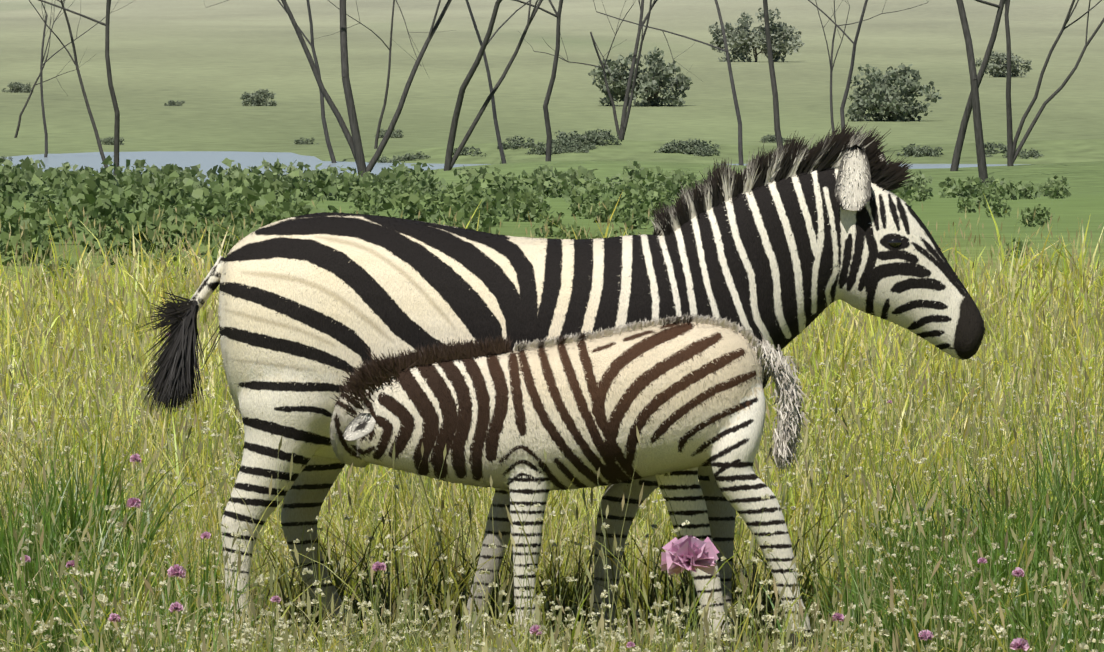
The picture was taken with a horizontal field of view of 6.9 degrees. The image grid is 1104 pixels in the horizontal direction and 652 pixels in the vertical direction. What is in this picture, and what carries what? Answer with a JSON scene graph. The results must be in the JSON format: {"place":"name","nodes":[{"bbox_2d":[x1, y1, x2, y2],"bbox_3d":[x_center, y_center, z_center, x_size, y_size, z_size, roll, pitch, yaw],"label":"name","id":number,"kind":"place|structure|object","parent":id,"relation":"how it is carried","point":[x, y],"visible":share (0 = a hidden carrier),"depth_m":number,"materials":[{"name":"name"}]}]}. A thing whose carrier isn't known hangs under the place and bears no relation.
{"place":"outdoors","nodes":[
{"label":"outdoors","id":0,"kind":"place"},
{"bbox_2d":[0,151,1030,185],"bbox_3d":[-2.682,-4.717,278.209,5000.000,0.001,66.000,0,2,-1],"label":"water","id":1,"kind":"structure","parent":0,"point":[206,160],"depth_m":292.29,"materials":[{"name":"blue liquid"}]},
{"bbox_2d":[0,0,1103,650],"bbox_3d":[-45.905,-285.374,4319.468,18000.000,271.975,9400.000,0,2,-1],"label":"ground","id":2,"kind":"structure","parent":0,"point":[208,62],"depth_m":428.18,"materials":[{"name":"green plant"}]},
{"bbox_2d":[1,155,12,160],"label":"bush","id":3,"kind":"object","parent":2,"relation":"on","point":[9,158],"visible":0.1,"depth_m":292.78,"materials":[{"name":"green plant"}]},
{"bbox_2d":[1,82,32,92],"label":"bush","id":4,"kind":"object","parent":2,"relation":"on","point":[16,87],"visible":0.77,"depth_m":414.90,"materials":[{"name":"green plant"}]},
{"bbox_2d":[14,1,93,137],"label":"dead tree","id":5,"kind":"object","parent":2,"relation":"on","point":[19,120],"visible":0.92,"depth_m":329.36,"materials":[{"name":"grey wood"}]},
{"bbox_2d":[29,0,119,175],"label":"dead tree","id":6,"kind":"object","parent":2,"relation":"on","point":[116,110],"visible":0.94,"depth_m":249.67,"materials":[{"name":"grey wood"}]},
{"bbox_2d":[40,0,134,156],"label":"dead tree","id":7,"kind":"object","parent":2,"relation":"on","point":[43,110],"visible":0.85,"depth_m":299.52,"materials":[{"name":"grey wood"}]},
{"bbox_2d":[100,136,124,144],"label":"bush","id":8,"kind":"object","parent":2,"relation":"on","point":[108,140],"visible":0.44,"depth_m":318.78,"materials":[{"name":"green plant"}]},
{"bbox_2d":[164,100,184,105],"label":"bush","id":9,"kind":"object","parent":2,"relation":"on","point":[173,103],"visible":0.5,"depth_m":385.73,"materials":[{"name":"green plant"}]},
{"bbox_2d":[240,89,276,105],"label":"bush","id":10,"kind":"object","parent":2,"relation":"on","point":[256,100],"visible":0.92,"depth_m":385.71,"materials":[{"name":"green plant"}]},
{"bbox_2d":[203,0,336,162],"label":"dead tree","id":11,"kind":"object","parent":2,"relation":"on","point":[328,143],"visible":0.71,"depth_m":289.63,"materials":[{"name":"grey wood"}]},
{"bbox_2d":[294,137,318,144],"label":"bush","id":12,"kind":"object","parent":2,"relation":"on","point":[301,142],"visible":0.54,"depth_m":319.33,"materials":[{"name":"green plant"}]},
{"bbox_2d":[281,0,451,176],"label":"dead tree","id":13,"kind":"object","parent":2,"relation":"on","point":[354,143],"visible":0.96,"depth_m":261.71,"materials":[{"name":"grey wood"}]},
{"bbox_2d":[315,0,452,148],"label":"dead tree","id":14,"kind":"object","parent":2,"relation":"on","point":[383,109],"visible":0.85,"depth_m":309.43,"materials":[{"name":"grey wood"}]},
{"bbox_2d":[367,155,404,162],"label":"bush","id":15,"kind":"object","parent":2,"relation":"on","point":[383,160],"visible":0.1,"depth_m":290.03,"materials":[{"name":"green plant"}]},
{"bbox_2d":[374,128,403,137],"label":"bush","id":16,"kind":"object","parent":2,"relation":"on","point":[393,134],"visible":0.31,"depth_m":329.50,"materials":[{"name":"green plant"}]},
{"bbox_2d":[393,151,430,160],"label":"bush","id":17,"kind":"object","parent":2,"relation":"on","point":[408,157],"visible":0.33,"depth_m":290.38,"materials":[{"name":"green plant"}]},
{"bbox_2d":[453,146,485,155],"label":"bush","id":18,"kind":"object","parent":2,"relation":"on","point":[465,151],"visible":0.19,"depth_m":290.41,"materials":[{"name":"green plant"}]},
{"bbox_2d":[444,0,542,170],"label":"dead tree","id":19,"kind":"object","parent":2,"relation":"on","point":[450,161],"visible":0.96,"depth_m":254.66,"materials":[{"name":"grey wood"}]},
{"bbox_2d":[466,0,529,163],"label":"dead tree","id":20,"kind":"object","parent":2,"relation":"on","point":[501,151],"visible":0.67,"depth_m":284.06,"materials":[{"name":"grey wood"}]},
{"bbox_2d":[497,135,544,148],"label":"bush","id":21,"kind":"object","parent":2,"relation":"on","point":[514,142],"visible":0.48,"depth_m":291.25,"materials":[{"name":"green plant"}]},
{"bbox_2d":[0,155,1070,284],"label":"leafy shrubs","id":22,"kind":"object","parent":2,"relation":"on","point":[98,197],"visible":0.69,"depth_m":111.11,"materials":[{"name":"green plant"}]},
{"bbox_2d":[512,0,562,160],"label":"dead tree","id":23,"kind":"object","parent":2,"relation":"on","point":[545,109],"visible":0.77,"depth_m":269.38,"materials":[{"name":"grey wood"}]},
{"bbox_2d":[525,144,566,154],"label":"bush","id":24,"kind":"object","parent":2,"relation":"on","point":[540,150],"visible":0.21,"depth_m":289.52,"materials":[{"name":"green plant"}]},
{"bbox_2d":[0,199,1103,651],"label":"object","id":25,"kind":"object","parent":2,"relation":"on","point":[688,553],"visible":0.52,"depth_m":27.60,"materials":[{"name":"plant"}]},
{"bbox_2d":[0,193,1103,651],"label":"grass field","id":26,"kind":"structure","parent":2,"relation":"on","point":[350,573],"depth_m":32.71,"materials":[{"name":"plant"}]},
{"bbox_2d":[0,389,1103,651],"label":"grass tussocks","id":27,"kind":"object","parent":2,"relation":"on","point":[906,583],"depth_m":26.14,"materials":[{"name":"green plant"}]},
{"bbox_2d":[137,122,985,648],"bbox_3d":[0.035,0.199,27.237,2.496,1.563,0.642,0,2,-1],"label":"adult zebra","id":28,"kind":"object","parent":2,"relation":"on","point":[785,246],"visible":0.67,"depth_m":27.08,"materials":[{"name":"fur"}]},
{"bbox_2d":[543,130,592,146],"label":"bush","id":29,"kind":"object","parent":2,"relation":"on","point":[562,135],"visible":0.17,"depth_m":291.50,"materials":[{"name":"green plant"}]},
{"bbox_2d":[329,312,819,651],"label":"zebra foal","id":30,"kind":"object","parent":2,"relation":"on","point":[684,393],"visible":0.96,"depth_m":26.62,"materials":[{"name":"fur"}]},
{"bbox_2d":[560,145,588,152],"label":"bush","id":31,"kind":"object","parent":2,"relation":"on","point":[569,149],"visible":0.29,"depth_m":289.88,"materials":[{"name":"green plant"}]},
{"bbox_2d":[552,135,597,149],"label":"bush","id":32,"kind":"object","parent":2,"relation":"on","point":[571,142],"visible":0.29,"depth_m":290.69,"materials":[{"name":"green plant"}]},
{"bbox_2d":[518,0,657,139],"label":"dead tree","id":33,"kind":"object","parent":2,"relation":"on","point":[624,121],"visible":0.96,"depth_m":299.82,"materials":[{"name":"grey wood"}]},
{"bbox_2d":[571,129,621,145],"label":"bush","id":34,"kind":"object","parent":2,"relation":"on","point":[596,138],"visible":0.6,"depth_m":291.79,"materials":[{"name":"green plant"}]},
{"bbox_2d":[588,46,692,106],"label":"bush","id":35,"kind":"object","parent":2,"relation":"on","point":[650,81],"visible":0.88,"depth_m":385.59,"materials":[{"name":"green plant"}]},
{"bbox_2d":[593,0,743,165],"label":"dead tree","id":36,"kind":"object","parent":2,"relation":"on","point":[740,143],"visible":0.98,"depth_m":280.02,"materials":[{"name":"grey wood"}]},
{"bbox_2d":[654,139,701,153],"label":"bush","id":37,"kind":"object","parent":2,"relation":"on","point":[673,147],"visible":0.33,"depth_m":290.29,"materials":[{"name":"green plant"}]},
{"bbox_2d":[679,138,719,152],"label":"bush","id":38,"kind":"object","parent":2,"relation":"on","point":[695,142],"visible":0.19,"depth_m":290.94,"materials":[{"name":"green plant"}]},
{"bbox_2d":[685,145,719,156],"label":"bush","id":39,"kind":"object","parent":2,"relation":"on","point":[706,150],"visible":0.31,"depth_m":290.04,"materials":[{"name":"green plant"}]},
{"bbox_2d":[708,7,804,61],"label":"bush","id":40,"kind":"object","parent":2,"relation":"on","point":[744,41],"visible":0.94,"depth_m":513.20,"materials":[{"name":"green plant"}]},
{"bbox_2d":[763,0,782,151],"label":"dead tree","id":41,"kind":"object","parent":2,"relation":"on","point":[777,130],"visible":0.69,"depth_m":267.95,"materials":[{"name":"grey wood"}]},
{"bbox_2d":[759,134,791,142],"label":"bush","id":42,"kind":"object","parent":2,"relation":"on","point":[770,138],"visible":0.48,"depth_m":320.81,"materials":[{"name":"green plant"}]},
{"bbox_2d":[808,0,928,131],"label":"dead tree","id":43,"kind":"object","parent":2,"relation":"on","point":[831,62],"visible":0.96,"depth_m":289.76,"materials":[{"name":"grey wood"}]},
{"bbox_2d":[845,63,942,121],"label":"bush","id":44,"kind":"object","parent":2,"relation":"on","point":[894,107],"visible":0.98,"depth_m":357.09,"materials":[{"name":"green plant"}]},
{"bbox_2d":[895,143,943,156],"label":"bush","id":45,"kind":"object","parent":2,"relation":"on","point":[909,151],"visible":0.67,"depth_m":290.45,"materials":[{"name":"green plant"}]},
{"bbox_2d":[956,0,988,182],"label":"dead tree","id":46,"kind":"object","parent":2,"relation":"on","point":[981,157],"visible":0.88,"depth_m":244.69,"materials":[{"name":"grey wood"}]},
{"bbox_2d":[950,0,1005,170],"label":"dead tree","id":47,"kind":"object","parent":2,"relation":"on","point":[963,129],"visible":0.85,"depth_m":254.56,"materials":[{"name":"grey wood"}]},
{"bbox_2d":[984,142,1003,147],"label":"bush","id":48,"kind":"object","parent":2,"relation":"on","point":[987,145],"visible":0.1,"depth_m":291.86,"materials":[{"name":"green plant"}]},
{"bbox_2d":[985,145,1006,154],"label":"bush","id":49,"kind":"object","parent":2,"relation":"on","point":[994,151],"visible":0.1,"depth_m":290.29,"materials":[{"name":"green plant"}]},
{"bbox_2d":[975,51,1031,76],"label":"bush","id":50,"kind":"object","parent":2,"relation":"on","point":[999,67],"visible":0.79,"depth_m":461.14,"materials":[{"name":"green plant"}]},
{"bbox_2d":[1002,148,1043,158],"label":"bush","id":51,"kind":"object","parent":2,"relation":"on","point":[1024,155],"visible":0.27,"depth_m":289.15,"materials":[{"name":"green plant"}]},
{"bbox_2d":[1004,0,1103,165],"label":"dead tree","id":52,"kind":"object","parent":2,"relation":"on","point":[1013,152],"visible":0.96,"depth_m":261.86,"materials":[{"name":"grey wood"}]}
]}

